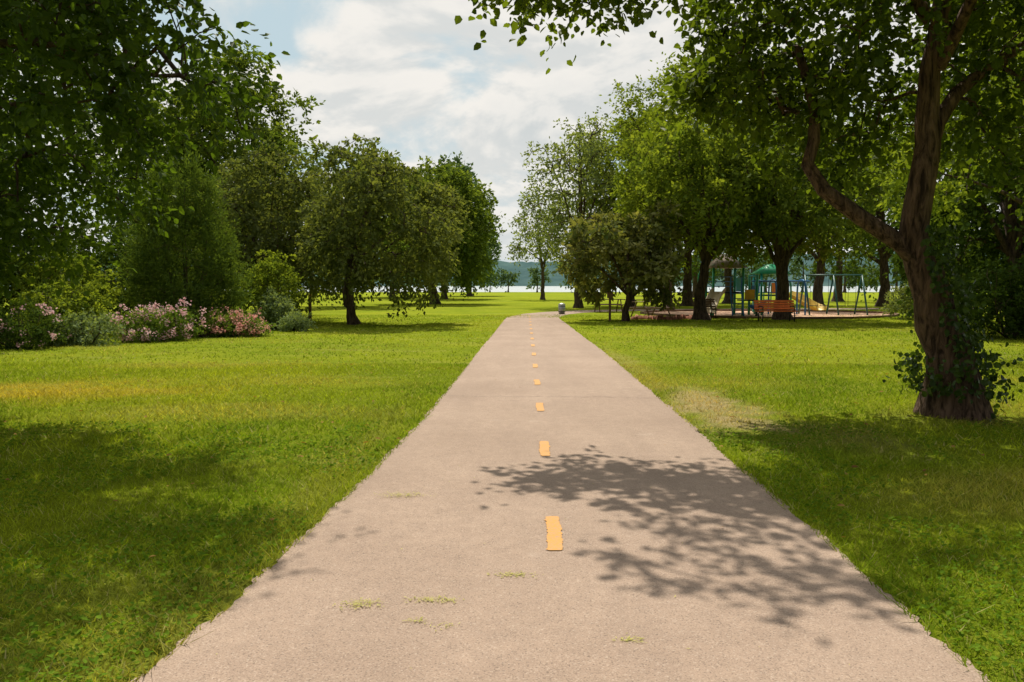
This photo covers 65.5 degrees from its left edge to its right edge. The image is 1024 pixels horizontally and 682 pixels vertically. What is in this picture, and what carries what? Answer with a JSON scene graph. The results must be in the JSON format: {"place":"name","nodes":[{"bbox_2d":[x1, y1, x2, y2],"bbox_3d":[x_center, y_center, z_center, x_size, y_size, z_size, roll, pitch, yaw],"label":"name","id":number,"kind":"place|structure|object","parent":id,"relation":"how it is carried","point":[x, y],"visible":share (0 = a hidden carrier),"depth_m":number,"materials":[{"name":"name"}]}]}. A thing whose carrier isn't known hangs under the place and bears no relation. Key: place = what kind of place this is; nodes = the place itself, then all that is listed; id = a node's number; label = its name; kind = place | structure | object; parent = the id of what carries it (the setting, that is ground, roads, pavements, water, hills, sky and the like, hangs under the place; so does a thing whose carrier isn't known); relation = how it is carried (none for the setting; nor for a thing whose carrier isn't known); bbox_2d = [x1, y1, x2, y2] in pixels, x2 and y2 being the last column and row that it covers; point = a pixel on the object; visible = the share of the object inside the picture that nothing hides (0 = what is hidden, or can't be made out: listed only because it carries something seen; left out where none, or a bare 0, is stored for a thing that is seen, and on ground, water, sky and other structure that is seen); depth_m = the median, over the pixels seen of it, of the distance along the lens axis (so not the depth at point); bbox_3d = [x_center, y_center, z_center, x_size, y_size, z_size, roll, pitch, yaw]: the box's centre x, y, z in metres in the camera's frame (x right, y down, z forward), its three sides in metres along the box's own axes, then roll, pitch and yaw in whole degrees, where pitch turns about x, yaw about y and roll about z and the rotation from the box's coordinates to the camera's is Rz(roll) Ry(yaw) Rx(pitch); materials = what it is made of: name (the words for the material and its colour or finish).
{"place":"outdoors","nodes":[
{"label":"outdoors","id":0,"kind":"place"},
{"bbox_2d":[3,252,1001,285],"bbox_3d":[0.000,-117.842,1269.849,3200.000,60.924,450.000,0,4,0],"label":"hills","id":1,"kind":"structure","parent":0,"point":[523,279],"depth_m":1114.52,"materials":[{"name":"grass"},{"name":"foliage"}]},
{"bbox_2d":[3,0,1002,261],"label":"sky","id":2,"kind":"structure","parent":0,"point":[402,73],"materials":[{"name":"white"}]},
{"bbox_2d":[0,292,1023,681],"bbox_3d":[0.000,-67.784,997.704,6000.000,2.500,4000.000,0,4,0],"label":"grass ground","id":3,"kind":"structure","parent":0,"point":[492,304],"depth_m":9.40,"materials":[{"name":"green plant"}]},
{"bbox_2d":[0,55,56,299],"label":"oak tree","id":4,"kind":"object","parent":3,"relation":"on","point":[47,223],"visible":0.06,"depth_m":22.12,"materials":[{"name":"green plant"}]},
{"bbox_2d":[0,298,75,349],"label":"flowering rose shrub","id":5,"kind":"object","parent":3,"relation":"on","point":[18,332],"visible":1,"depth_m":19.85,"materials":[{"name":"green plant"}]},
{"bbox_2d":[8,274,110,343],"bbox_3d":[-12.442,-0.870,22.124,2.546,1.996,2.599,-4,6,-43],"label":"viburnum shrub","id":6,"kind":"object","parent":3,"relation":"on","point":[72,300],"visible":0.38,"depth_m":22.06,"materials":[{"name":"green plant"}]},
{"bbox_2d":[0,235,139,336],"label":"viburnum shrub","id":7,"kind":"object","parent":3,"relation":"on","point":[93,273],"visible":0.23,"depth_m":24.51,"materials":[{"name":"green plant"}]},
{"bbox_2d":[0,9,155,303],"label":"oak tree","id":8,"kind":"object","parent":3,"relation":"on","point":[102,231],"visible":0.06,"depth_m":29.06,"materials":[{"name":"green plant"}]},
{"bbox_2d":[38,307,132,346],"bbox_3d":[-11.373,-0.349,21.138,1.801,1.075,1.914,4,6,44],"label":"garden shrub","id":9,"kind":"object","parent":3,"relation":"on","point":[81,336],"visible":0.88,"depth_m":21.08,"materials":[{"name":"green plant"}]},
{"bbox_2d":[41,62,242,281],"bbox_3d":[-20.979,-8.797,47.623,12.114,14.229,13.418,0,4,0],"label":"oak tree","id":10,"kind":"object","parent":3,"relation":"on","point":[116,198],"visible":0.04,"depth_m":45.18,"materials":[{"name":"green plant"}]},
{"bbox_2d":[0,0,289,307],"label":"linden tree","id":11,"kind":"object","parent":3,"relation":"on","point":[42,37],"visible":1,"depth_m":8.16,"materials":[{"name":"green plant"}]},
{"bbox_2d":[106,297,206,342],"bbox_3d":[-10.021,-0.600,22.606,2.434,1.367,2.174,0,4,0],"label":"flowering rose shrub","id":12,"kind":"object","parent":3,"relation":"on","point":[148,320],"visible":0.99,"depth_m":22.35,"materials":[{"name":"pink plant"}]},
{"bbox_2d":[110,148,257,332],"bbox_3d":[-10.948,-3.382,26.366,5.039,6.351,3.957,0,4,0],"label":"tamarisk shrub","id":13,"kind":"object","parent":3,"relation":"on","point":[174,289],"visible":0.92,"depth_m":25.83,"materials":[{"name":"green plant"}]},
{"bbox_2d":[179,304,242,337],"bbox_3d":[-9.307,-0.586,24.371,2.105,1.084,1.688,0,4,0],"label":"garden shrub","id":14,"kind":"object","parent":3,"relation":"on","point":[209,333],"visible":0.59,"depth_m":24.26,"materials":[{"name":"pink plant"}]},
{"bbox_2d":[129,29,325,292],"bbox_3d":[-15.162,-8.863,43.777,10.741,15.011,12.002,0,4,0],"label":"oak tree","id":15,"kind":"object","parent":3,"relation":"on","point":[286,143],"visible":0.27,"depth_m":41.55,"materials":[{"name":"green plant"}]},
{"bbox_2d":[201,304,275,337],"bbox_3d":[-8.465,-0.606,24.806,2.307,1.068,2.129,0,4,0],"label":"flowering rose shrub","id":16,"kind":"object","parent":3,"relation":"on","point":[251,325],"visible":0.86,"depth_m":24.39,"materials":[{"name":"pink plant"}]},
{"bbox_2d":[159,136,340,317],"bbox_3d":[-11.095,-4.807,35.595,8.553,8.039,8.809,0,4,0],"label":"crabapple tree","id":17,"kind":"object","parent":3,"relation":"on","point":[246,186],"visible":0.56,"depth_m":33.96,"materials":[{"name":"green plant"}]},
{"bbox_2d":[209,249,305,314],"bbox_3d":[-9.415,-1.911,29.522,3.800,3.037,2.807,-3,5,-38],"label":"viburnum shrub","id":18,"kind":"object","parent":3,"relation":"on","point":[270,270],"visible":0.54,"depth_m":29.44,"materials":[{"name":"green plant"}]},
{"bbox_2d":[248,285,296,329],"bbox_3d":[-8.626,-1.185,28.643,2.007,1.703,2.293,0,4,0],"label":"viburnum shrub","id":19,"kind":"object","parent":3,"relation":"on","point":[277,308],"visible":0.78,"depth_m":28.29,"materials":[{"name":"green plant"}]},
{"bbox_2d":[275,310,317,331],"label":"garden shrub","id":20,"kind":"object","parent":3,"relation":"on","point":[297,321],"visible":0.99,"depth_m":27.29,"materials":[{"name":"green plant"}]},
{"bbox_2d":[308,295,311,320],"bbox_3d":[-9.000,-1.480,35.484,0.150,1.180,0.150,0,4,0],"label":"trail marker post","id":21,"kind":"object","parent":3,"relation":"on","point":[310,307],"visible":0.72,"depth_m":35.44,"materials":[{"name":"brown wood"}]},
{"bbox_2d":[289,134,408,306],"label":"linden tree","id":22,"kind":"object","parent":3,"relation":"on","point":[320,155],"visible":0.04,"depth_m":55.99,"materials":[{"name":"green plant"}]},
{"bbox_2d":[293,133,472,324],"bbox_3d":[-5.210,-4.310,31.783,7.333,7.594,8.018,0,4,0],"label":"crabapple tree","id":23,"kind":"object","parent":3,"relation":"on","point":[341,227],"visible":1,"depth_m":30.13,"materials":[{"name":"green plant"}]},
{"bbox_2d":[373,174,440,296],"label":"elm tree","id":24,"kind":"object","parent":3,"relation":"on","point":[403,277],"depth_m":98.67,"materials":[{"name":"green plant"}]},
{"bbox_2d":[386,151,498,298],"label":"elm tree","id":25,"kind":"object","parent":3,"relation":"on","point":[464,168],"visible":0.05,"depth_m":85.15,"materials":[{"name":"green plant"}]},
{"bbox_2d":[384,155,506,303],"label":"linden tree","id":26,"kind":"object","parent":3,"relation":"on","point":[471,253],"visible":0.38,"depth_m":64.38,"materials":[{"name":"green plant"}]},
{"bbox_2d":[452,217,501,295],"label":"elm tree","id":27,"kind":"object","parent":3,"relation":"on","point":[497,252],"visible":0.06,"depth_m":111.77,"materials":[{"name":"green plant"}]},
{"bbox_2d":[1,121,1000,301],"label":"background woods","id":28,"kind":"object","parent":3,"relation":"on","point":[838,279],"visible":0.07,"depth_m":74.96,"materials":[{"name":"green plant"}]},
{"bbox_2d":[35,248,981,292],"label":"distant tree row","id":29,"kind":"object","parent":3,"relation":"on","point":[505,278],"visible":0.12,"depth_m":164.16,"materials":[{"name":"green plant"}]},
{"bbox_2d":[0,420,1023,681],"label":"clover patch","id":30,"kind":"object","parent":3,"relation":"on","point":[230,580],"visible":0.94,"depth_m":5.04,"materials":[{"name":"green plant"}]},
{"bbox_2d":[0,220,1023,328],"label":"undergrowth thicket","id":31,"kind":"object","parent":3,"relation":"on","point":[112,254],"visible":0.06,"depth_m":29.10,"materials":[{"name":"green plant"}]},
{"bbox_2d":[504,181,576,299],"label":"ash tree","id":32,"kind":"object","parent":3,"relation":"on","point":[522,250],"visible":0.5,"depth_m":83.07,"materials":[{"name":"green plant"}]},
{"bbox_2d":[513,112,637,307],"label":"elm tree","id":33,"kind":"object","parent":3,"relation":"on","point":[580,182],"visible":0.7,"depth_m":53.39,"materials":[{"name":"green plant"}]},
{"bbox_2d":[591,299,624,312],"bbox_3d":[5.600,-2.049,46.271,1.800,0.789,1.755,0,4,-6],"label":"picnic table","id":34,"kind":"object","parent":3,"relation":"on","point":[620,304],"visible":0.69,"depth_m":45.88,"materials":[{"name":"brown wood"}]},
{"bbox_2d":[606,291,613,320],"bbox_3d":[4.300,-1.515,34.960,0.320,1.325,0.300,0,4,0],"label":"birdhouse post","id":35,"kind":"object","parent":3,"relation":"on","point":[609,294],"visible":0.88,"depth_m":34.91,"materials":[{"name":"brown wood"}]},
{"bbox_2d":[551,198,689,320],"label":"magnolia tree","id":36,"kind":"object","parent":3,"relation":"on","point":[641,258],"visible":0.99,"depth_m":33.74,"materials":[{"name":"green plant"}]},
{"bbox_2d":[561,104,705,306],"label":"elm tree","id":37,"kind":"object","parent":3,"relation":"on","point":[609,163],"visible":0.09,"depth_m":55.75,"materials":[{"name":"green plant"}]},
{"bbox_2d":[629,301,673,316],"bbox_3d":[6.900,-1.575,39.588,1.800,0.789,1.755,-2,5,-29],"label":"picnic table","id":38,"kind":"object","parent":3,"relation":"on","point":[645,308],"visible":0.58,"depth_m":39.42,"materials":[{"name":"brown wood"}]},
{"bbox_2d":[630,314,691,319],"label":"edging stones","id":39,"kind":"object","parent":3,"relation":"on","point":[677,317],"visible":0.79,"depth_m":36.46,"materials":[{"name":"beige stone"}]},
{"bbox_2d":[591,45,740,309],"bbox_3d":[9.547,-9.657,47.424,9.077,15.920,9.699,-2,4,-25],"label":"honey locust tree","id":40,"kind":"object","parent":3,"relation":"on","point":[644,113],"visible":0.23,"depth_m":47.84,"materials":[{"name":"green plant"}]},
{"bbox_2d":[637,96,734,305],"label":"oak tree","id":41,"kind":"object","parent":3,"relation":"on","point":[687,298],"visible":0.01,"depth_m":59.53,"materials":[{"name":"green plant"}]},
{"bbox_2d":[607,100,804,319],"bbox_3d":[8.325,-5.997,35.775,8.465,10.393,8.504,0,4,0],"label":"maple tree","id":42,"kind":"object","parent":3,"relation":"on","point":[675,165],"visible":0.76,"depth_m":34.12,"materials":[{"name":"green plant"}]},
{"bbox_2d":[693,298,719,317],"bbox_3d":[9.284,-1.568,38.064,1.100,0.961,0.685,-1,4,-11],"label":"park bench","id":43,"kind":"object","parent":3,"relation":"on","point":[710,302],"visible":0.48,"depth_m":38.29,"materials":[{"name":"brown wood"}]},
{"bbox_2d":[670,105,801,303],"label":"oak tree","id":44,"kind":"object","parent":3,"relation":"on","point":[727,276],"depth_m":67.53,"materials":[{"name":"green plant"}]},
{"bbox_2d":[454,0,1023,422],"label":"maple tree","id":45,"kind":"object","parent":3,"relation":"on","point":[726,72],"visible":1,"depth_m":9.60,"materials":[{"name":"green plant"}]},
{"bbox_2d":[640,309,898,318],"bbox_3d":[13.824,-1.465,42.640,13.498,0.120,11.430,0,4,0],"label":"playground mulch bed","id":46,"kind":"object","parent":3,"relation":"on","point":[726,313],"visible":0.58,"depth_m":42.11,"materials":[{"name":"brown wood"}]},
{"bbox_2d":[712,268,714,314],"bbox_3d":[10.150,-2.543,40.171,0.124,2.600,0.130,0,4,0],"label":"post","id":47,"kind":"object","parent":46,"relation":"on","point":[713,277],"visible":0.57,"depth_m":40.09,"materials":[{"name":"green metal"}]},
{"bbox_2d":[706,287,725,313],"bbox_3d":[9.885,-2.010,39.085,0.744,1.250,2.690,2,4,24],"label":"slide chute","id":48,"kind":"object","parent":47,"relation":"attached to","point":[716,296],"visible":0.62,"depth_m":39.50,"materials":[{"name":"beige plastic"}]},
{"bbox_2d":[709,254,747,267],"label":"roof","id":49,"kind":"structure","parent":47,"relation":"on","point":[713,263],"depth_m":40.12,"materials":[{"name":"brown plastic"}]},
{"bbox_2d":[730,277,732,315],"bbox_3d":[11.000,-2.215,39.858,0.067,2.015,0.594,0,4,0],"label":"ladder rail","id":50,"kind":"object","parent":46,"relation":"on","point":[731,296],"visible":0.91,"depth_m":39.98,"materials":[{"name":"blue metal"}]},
{"bbox_2d":[733,268,735,314],"bbox_3d":[11.650,-2.649,41.667,0.124,2.600,0.130,0,4,0],"label":"post","id":51,"kind":"object","parent":46,"relation":"on","point":[734,296],"visible":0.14,"depth_m":41.63,"materials":[{"name":"green metal"}]},
{"bbox_2d":[736,278,740,290],"bbox_3d":[11.700,-2.896,40.898,0.050,0.700,1.200,0,4,0],"label":"side panel","id":52,"kind":"object","parent":51,"relation":"attached to","point":[738,284],"visible":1,"depth_m":41.05,"materials":[{"name":"teal plastic"}]},
{"bbox_2d":[741,268,744,315],"bbox_3d":[11.650,-2.543,40.171,0.124,2.600,0.130,0,4,0],"label":"post","id":53,"kind":"object","parent":46,"relation":"on","point":[743,274],"visible":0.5,"depth_m":40.10,"materials":[{"name":"green metal"}]},
{"bbox_2d":[745,290,754,298],"bbox_3d":[12.020,-2.350,40.275,0.500,0.500,0.040,0,4,0],"label":"front panel","id":54,"kind":"object","parent":53,"relation":"attached to","point":[749,294],"visible":1,"depth_m":40.26,"materials":[{"name":"yellow plastic"}]},
{"bbox_2d":[741,277,744,315],"bbox_3d":[11.550,-2.215,39.858,0.067,2.015,0.594,0,4,0],"label":"ladder rail","id":55,"kind":"object","parent":46,"relation":"on","point":[742,296],"visible":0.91,"depth_m":39.97,"materials":[{"name":"blue metal"}]},
{"bbox_2d":[748,275,750,314],"bbox_3d":[12.400,-2.397,41.635,0.124,2.100,0.130,0,4,0],"label":"post","id":56,"kind":"object","parent":46,"relation":"on","point":[749,283],"visible":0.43,"depth_m":41.57,"materials":[{"name":"green metal"}]},
{"bbox_2d":[755,275,758,315],"bbox_3d":[12.400,-2.305,40.338,0.124,2.100,0.130,0,4,0],"label":"post","id":57,"kind":"object","parent":46,"relation":"on","point":[757,279],"visible":0.57,"depth_m":40.26,"materials":[{"name":"green metal"}]},
{"bbox_2d":[760,274,762,302],"bbox_3d":[13.900,-2.694,44.421,0.124,2.300,0.130,0,4,0],"label":"post","id":58,"kind":"object","parent":46,"relation":"on","point":[761,276],"visible":0.49,"depth_m":44.35,"materials":[{"name":"teal metal"}]},
{"bbox_2d":[751,264,790,273],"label":"roof","id":59,"kind":"structure","parent":58,"relation":"on","point":[768,269],"depth_m":44.55,"materials":[{"name":"green plastic"}]},
{"bbox_2d":[752,279,809,314],"bbox_3d":[13.950,-2.279,41.443,2.700,1.893,1.303,0,4,0],"label":"climbing frame","id":60,"kind":"object","parent":46,"relation":"on","point":[774,280],"visible":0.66,"depth_m":40.90,"materials":[{"name":"blue metal"}]},
{"bbox_2d":[798,279,804,313],"bbox_3d":[15.400,-2.446,42.333,0.086,2.132,0.884,0,4,0],"label":"leg","id":61,"kind":"object","parent":46,"relation":"on","point":[801,298],"visible":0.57,"depth_m":42.40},
{"bbox_2d":[804,275,809,314],"bbox_3d":[15.400,-2.389,41.535,0.086,2.132,0.884,0,4,0],"label":"leg","id":62,"kind":"object","parent":46,"relation":"on","point":[807,297],"visible":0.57,"depth_m":41.43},
{"bbox_2d":[805,274,861,275],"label":"top beam","id":63,"kind":"structure","parent":62,"relation":"attached to","point":[833,274],"depth_m":41.83,"materials":[{"name":"metal"}]},
{"bbox_2d":[826,276,832,313],"bbox_3d":[16.900,-2.446,42.333,0.086,2.132,0.884,0,4,0],"label":"leg","id":64,"kind":"object","parent":46,"relation":"on","point":[829,295],"visible":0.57,"depth_m":42.30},
{"bbox_2d":[833,275,838,314],"bbox_3d":[16.900,-2.389,41.535,0.086,2.132,0.884,0,4,0],"label":"leg","id":65,"kind":"object","parent":46,"relation":"on","point":[836,295],"visible":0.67,"depth_m":41.51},
{"bbox_2d":[854,278,861,313],"bbox_3d":[18.400,-2.446,42.333,0.086,2.132,0.884,0,4,0],"label":"leg","id":66,"kind":"object","parent":46,"relation":"on","point":[858,295],"visible":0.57,"depth_m":42.31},
{"bbox_2d":[861,275,867,314],"bbox_3d":[18.400,-2.389,41.535,0.086,2.132,0.884,0,4,0],"label":"leg","id":67,"kind":"object","parent":46,"relation":"on","point":[864,295],"visible":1,"depth_m":41.50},
{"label":"post","id":68,"kind":"object","parent":46,"relation":"on","visible":0},
{"bbox_2d":[771,283,774,293],"bbox_3d":[14.850,-2.941,44.363,0.800,0.600,0.050,0,4,0],"label":"front panel","id":69,"kind":"object","parent":68,"relation":"attached to","point":[773,287],"visible":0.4,"depth_m":44.34,"materials":[{"name":"orange plastic"}]},
{"bbox_3d":[14.600,-2.594,45.130,1.320,0.080,1.320,0,4,0],"label":"deck","id":70,"kind":"object","parent":68,"relation":"attached to","visible":0},
{"bbox_2d":[789,291,826,310],"bbox_3d":[16.174,-2.245,44.031,0.767,1.080,2.725,-3,5,-39],"label":"slide chute","id":71,"kind":"object","parent":70,"relation":"attached to","point":[818,307],"visible":0.56,"depth_m":44.03,"materials":[{"name":"yellow plastic"}]},
{"bbox_2d":[754,299,798,321],"bbox_3d":[11.495,-1.328,34.674,1.800,0.961,0.685,0,4,-3],"label":"park bench","id":72,"kind":"object","parent":3,"relation":"on","point":[762,306],"visible":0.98,"depth_m":34.86,"materials":[{"name":"orange wood"}]},
{"bbox_2d":[696,100,906,319],"bbox_3d":[12.751,-5.954,36.053,9.721,10.150,9.684,0,4,0],"label":"maple tree","id":73,"kind":"object","parent":3,"relation":"on","point":[788,229],"visible":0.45,"depth_m":34.87,"materials":[{"name":"green plant"}]},
{"bbox_2d":[752,107,912,308],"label":"oak tree","id":74,"kind":"object","parent":3,"relation":"on","point":[818,286],"visible":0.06,"depth_m":51.60,"materials":[{"name":"green plant"}]},
{"bbox_2d":[788,103,994,306],"bbox_3d":[26.507,-9.916,58.004,13.825,14.976,14.371,0,4,0],"label":"oak tree","id":75,"kind":"object","parent":3,"relation":"on","point":[882,262],"visible":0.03,"depth_m":57.62,"materials":[{"name":"green plant"}]},
{"bbox_2d":[879,281,913,319],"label":"hedge shrub","id":76,"kind":"object","parent":3,"relation":"on","point":[903,307],"visible":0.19,"depth_m":37.13,"materials":[{"name":"green plant"}]},
{"bbox_2d":[853,1,1023,227],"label":"oak tree","id":77,"kind":"object","parent":3,"relation":"on","point":[949,186],"visible":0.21,"depth_m":18.04,"materials":[{"name":"green plant"}]},
{"bbox_2d":[875,12,1023,333],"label":"oak tree","id":78,"kind":"object","parent":3,"relation":"on","point":[1005,243],"visible":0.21,"depth_m":25.92,"materials":[{"name":"green plant"}]},
{"bbox_2d":[883,55,1022,288],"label":"oak tree","id":79,"kind":"object","parent":3,"relation":"on","point":[996,207],"visible":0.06,"depth_m":34.41,"materials":[{"name":"green plant"}]},
{"bbox_2d":[904,254,1023,338],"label":"hedge shrub","id":80,"kind":"object","parent":3,"relation":"on","point":[1014,322],"visible":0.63,"depth_m":23.46,"materials":[{"name":"green plant"}]},
{"bbox_2d":[131,308,989,681],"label":"asphalt path","id":81,"kind":"structure","parent":0,"point":[687,552],"depth_m":4.43,"materials":[{"name":"beige asphalt"}]},
{"bbox_2d":[0,361,1023,556],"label":"fallen leaves","id":82,"kind":"object","parent":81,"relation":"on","point":[839,504],"visible":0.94,"depth_m":8.58,"materials":[{"name":"green plant"}]},
{"bbox_2d":[529,321,562,549],"bbox_3d":[0.524,0.202,19.463,0.123,0.001,40.007,0,4,1],"label":"line marking","id":83,"kind":"object","parent":81,"relation":"on","point":[554,540],"visible":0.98,"depth_m":5.25,"materials":[{"name":"yellow paint"}]},
{"bbox_2d":[558,303,564,313],"bbox_3d":[2.700,-1.764,43.183,0.394,0.580,0.400,0,4,0],"label":"trash can","id":84,"kind":"object","parent":81,"relation":"on","point":[561,307],"visible":1,"depth_m":43.04,"materials":[{"name":"metal"}]},
{"bbox_2d":[271,477,1005,667],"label":"grass clippings","id":85,"kind":"object","parent":81,"relation":"on","point":[420,618],"depth_m":3.99,"materials":[{"name":"green plant"}]},
{"bbox_2d":[280,286,898,291],"bbox_3d":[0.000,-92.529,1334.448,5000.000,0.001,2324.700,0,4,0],"label":"lake water","id":86,"kind":"structure","parent":0,"point":[552,289],"depth_m":318.34,"materials":[{"name":"grey liquid"}]}
]}

